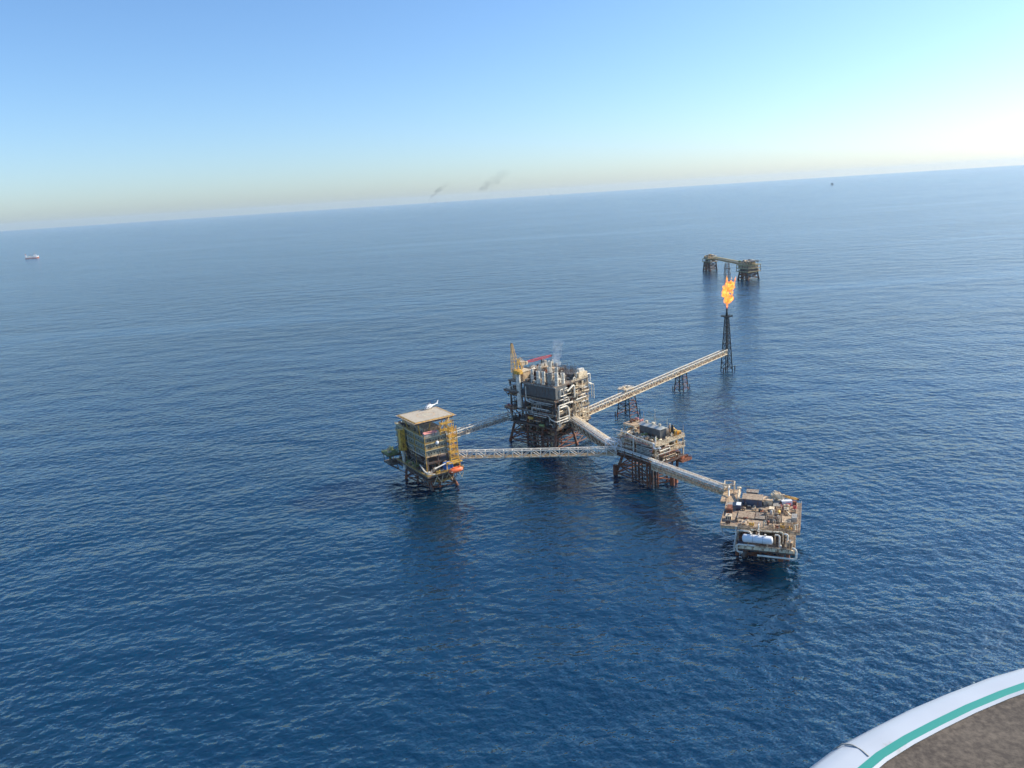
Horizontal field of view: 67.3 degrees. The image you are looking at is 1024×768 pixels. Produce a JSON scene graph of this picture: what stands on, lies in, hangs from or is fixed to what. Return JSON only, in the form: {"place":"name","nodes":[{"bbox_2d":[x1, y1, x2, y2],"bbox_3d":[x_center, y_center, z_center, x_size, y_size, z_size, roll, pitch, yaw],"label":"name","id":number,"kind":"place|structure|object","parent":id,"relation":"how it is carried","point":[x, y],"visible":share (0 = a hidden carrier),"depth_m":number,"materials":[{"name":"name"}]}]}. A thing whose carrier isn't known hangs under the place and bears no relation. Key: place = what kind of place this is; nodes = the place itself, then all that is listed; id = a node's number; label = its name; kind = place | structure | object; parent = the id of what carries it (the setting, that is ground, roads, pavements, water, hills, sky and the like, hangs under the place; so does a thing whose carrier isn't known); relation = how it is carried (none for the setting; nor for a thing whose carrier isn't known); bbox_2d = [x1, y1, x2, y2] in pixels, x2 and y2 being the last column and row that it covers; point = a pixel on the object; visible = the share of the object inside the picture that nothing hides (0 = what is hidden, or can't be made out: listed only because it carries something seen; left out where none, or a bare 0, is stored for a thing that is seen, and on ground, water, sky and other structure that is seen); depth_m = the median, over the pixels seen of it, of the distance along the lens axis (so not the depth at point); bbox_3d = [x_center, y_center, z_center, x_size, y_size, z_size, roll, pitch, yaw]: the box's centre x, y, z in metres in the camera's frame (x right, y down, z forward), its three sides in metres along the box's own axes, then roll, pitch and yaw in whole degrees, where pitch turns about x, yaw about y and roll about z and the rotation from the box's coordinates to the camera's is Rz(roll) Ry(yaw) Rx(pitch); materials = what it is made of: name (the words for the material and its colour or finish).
{"place":"outdoors","nodes":[
{"label":"outdoors","id":0,"kind":"place"},
{"bbox_2d":[443,461,452,470],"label":"shipping container","id":1,"kind":"object","parent":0,"point":[449,467],"visible":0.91,"depth_m":487.60,"materials":[{"name":"blue metal"}]},
{"bbox_2d":[0,165,1023,767],"bbox_3d":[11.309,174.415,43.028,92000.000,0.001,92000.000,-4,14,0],"label":"water","id":2,"kind":"structure","parent":0,"point":[230,537],"depth_m":494.67,"materials":[{"name":"blue liquid"}]},
{"bbox_2d":[25,252,38,258],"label":"supply ship","id":3,"kind":"object","parent":2,"relation":"on","point":[33,256],"visible":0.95,"depth_m":4330.54,"materials":[{"name":"white paint"}]},
{"bbox_2d":[381,407,463,490],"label":"living quarters platform","id":4,"kind":"structure","parent":2,"relation":"in","point":[426,458],"depth_m":492.26,"materials":[{"name":"metal"}]},
{"bbox_2d":[386,428,406,468],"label":"pedestal crane","id":5,"kind":"object","parent":4,"relation":"on","point":[402,446],"visible":0.98,"depth_m":503.88,"materials":[{"name":"yellow paint"}]},
{"bbox_2d":[422,429,439,437],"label":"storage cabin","id":6,"kind":"object","parent":4,"relation":"on","point":[430,433],"visible":1,"depth_m":481.82,"materials":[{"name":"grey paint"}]},
{"bbox_2d":[424,399,438,409],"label":"parked helicopter","id":7,"kind":"object","parent":4,"relation":"on","point":[428,406],"visible":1,"depth_m":506.95,"materials":[{"name":"white paint"}]},
{"bbox_2d":[446,459,462,470],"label":"lifeboat davit","id":8,"kind":"object","parent":4,"relation":"on","point":[453,461],"visible":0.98,"depth_m":485.69,"materials":[{"name":"yellow paint"}]},
{"bbox_2d":[449,465,462,473],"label":"lifeboat","id":9,"kind":"object","parent":8,"relation":"hanging from","point":[456,469],"visible":1,"depth_m":484.61,"materials":[{"name":"orange paint"}]},
{"bbox_2d":[504,359,594,452],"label":"production platform","id":10,"kind":"structure","parent":2,"relation":"in","point":[552,409],"depth_m":559.80,"materials":[{"name":"metal"}]},
{"bbox_2d":[446,412,512,439],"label":"link bridge","id":11,"kind":"structure","parent":10,"relation":"attached to","point":[486,425],"depth_m":558.23,"materials":[{"name":"beige paint"}]},
{"bbox_2d":[510,343,522,407],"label":"pedestal crane","id":12,"kind":"object","parent":10,"relation":"on","point":[517,372],"visible":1,"depth_m":559.46,"materials":[{"name":"yellow paint"}]},
{"bbox_2d":[530,369,533,381],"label":"exhaust stack","id":13,"kind":"object","parent":10,"relation":"on","point":[532,374],"visible":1,"depth_m":556.14,"materials":[{"name":"grey paint"}]},
{"bbox_2d":[517,355,551,368],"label":"pedestal crane","id":14,"kind":"object","parent":10,"relation":"on","point":[523,362],"visible":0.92,"depth_m":572.79,"materials":[{"name":"beige paint"}]},
{"bbox_2d":[536,371,539,383],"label":"exhaust stack","id":15,"kind":"object","parent":10,"relation":"on","point":[537,376],"visible":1,"depth_m":551.60,"materials":[{"name":"white paint"}]},
{"bbox_2d":[538,366,541,377],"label":"exhaust stack","id":16,"kind":"object","parent":10,"relation":"on","point":[539,370],"visible":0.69,"depth_m":558.14,"materials":[{"name":"grey paint"}]},
{"bbox_2d":[541,371,545,384],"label":"exhaust stack","id":17,"kind":"object","parent":10,"relation":"on","point":[543,377],"visible":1,"depth_m":548.19,"materials":[{"name":"white paint"}]},
{"bbox_2d":[547,373,552,385],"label":"exhaust stack","id":18,"kind":"object","parent":10,"relation":"on","point":[550,378],"visible":1,"depth_m":544.14,"materials":[{"name":"grey paint"}]},
{"bbox_2d":[548,361,551,372],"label":"exhaust stack","id":19,"kind":"object","parent":10,"relation":"on","point":[550,364],"visible":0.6,"depth_m":558.79,"materials":[{"name":"grey paint"}]},
{"bbox_2d":[554,372,558,385],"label":"exhaust stack","id":20,"kind":"object","parent":10,"relation":"on","point":[556,378],"visible":1,"depth_m":540.69,"materials":[{"name":"white paint"}]},
{"bbox_2d":[560,373,564,383],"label":"exhaust stack","id":21,"kind":"object","parent":10,"relation":"on","point":[562,375],"visible":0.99,"depth_m":545.69,"materials":[{"name":"white paint"}]},
{"bbox_2d":[569,416,617,451],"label":"link bridge","id":22,"kind":"structure","parent":10,"relation":"attached to","point":[591,432],"depth_m":524.56,"materials":[{"name":"beige paint"}]},
{"bbox_2d":[615,385,639,417],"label":"bridge support","id":23,"kind":"object","parent":2,"relation":"in","point":[626,387],"visible":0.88,"depth_m":621.28,"materials":[{"name":"metal"}]},
{"bbox_2d":[605,411,691,488],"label":"gas compression platform","id":24,"kind":"structure","parent":2,"relation":"in","point":[645,442],"depth_m":480.04,"materials":[{"name":"metal"}]},
{"bbox_2d":[457,446,616,458],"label":"link bridge","id":25,"kind":"structure","parent":24,"relation":"attached to","point":[531,455],"depth_m":492.51,"materials":[{"name":"beige paint"}]},
{"bbox_2d":[651,460,728,495],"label":"link bridge","id":26,"kind":"structure","parent":24,"relation":"attached to","point":[692,478],"depth_m":437.67,"materials":[{"name":"beige paint"}]},
{"bbox_2d":[672,372,689,391],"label":"bridge support","id":27,"kind":"object","parent":2,"relation":"in","point":[677,378],"visible":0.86,"depth_m":689.07,"materials":[{"name":"metal"}]},
{"bbox_2d":[584,349,727,414],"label":"link bridge","id":28,"kind":"structure","parent":27,"relation":"on","point":[652,383],"depth_m":644.36,"materials":[{"name":"beige paint"}]},
{"bbox_2d":[702,254,717,270],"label":"satellite platform","id":29,"kind":"structure","parent":2,"relation":"in","point":[708,264],"depth_m":1599.77,"materials":[{"name":"metal"}]},
{"bbox_2d":[712,256,737,263],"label":"link bridge","id":30,"kind":"structure","parent":29,"relation":"attached to","point":[725,260],"depth_m":1526.44,"materials":[{"name":"beige paint"}]},
{"bbox_2d":[720,308,734,372],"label":"flare tower","id":31,"kind":"structure","parent":2,"relation":"in","point":[727,329],"depth_m":743.66,"materials":[{"name":"metal"}]},
{"bbox_2d":[721,276,735,307],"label":"flame","id":32,"kind":"object","parent":31,"relation":"on","point":[725,295],"visible":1,"depth_m":732.08,"materials":[{"name":"orange"}]},
{"bbox_2d":[724,263,730,273],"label":"bridge support","id":33,"kind":"object","parent":2,"relation":"in","point":[728,268],"visible":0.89,"depth_m":1524.20,"materials":[{"name":"grey paint"}]},
{"bbox_2d":[736,259,760,279],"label":"satellite platform","id":34,"kind":"structure","parent":2,"relation":"in","point":[748,269],"depth_m":1419.65,"materials":[{"name":"metal"}]},
{"bbox_2d":[719,480,801,561],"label":"wellhead platform","id":35,"kind":"structure","parent":2,"relation":"in","point":[753,511],"depth_m":377.90,"materials":[{"name":"metal"}]},
{"bbox_2d":[742,533,772,546],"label":"pressure vessel","id":36,"kind":"object","parent":35,"relation":"on","point":[758,539],"visible":1,"depth_m":362.89,"materials":[{"name":"white paint"}]},
{"bbox_2d":[771,490,798,500],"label":"pedestal crane","id":37,"kind":"object","parent":35,"relation":"on","point":[776,495],"visible":1,"depth_m":396.28,"materials":[{"name":"beige paint"}]},
{"bbox_2d":[781,499,792,505],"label":"shipping container","id":38,"kind":"object","parent":35,"relation":"on","point":[785,501],"visible":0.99,"depth_m":393.45,"materials":[{"name":"white metal"}]},
{"bbox_2d":[792,514,796,522],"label":"shipping container","id":39,"kind":"object","parent":35,"relation":"on","point":[794,517],"visible":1,"depth_m":372.22,"materials":[{"name":"white metal"}]},
{"bbox_2d":[0,0,1023,230],"label":"sky","id":40,"kind":"structure","parent":0,"point":[112,111],"materials":[{"name":"blue"}]},
{"bbox_2d":[810,668,1023,767],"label":"helicopter sponson","id":41,"kind":"object","parent":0,"point":[980,724],"visible":1,"depth_m":2.05,"materials":[{"name":"white paint"}]}
]}

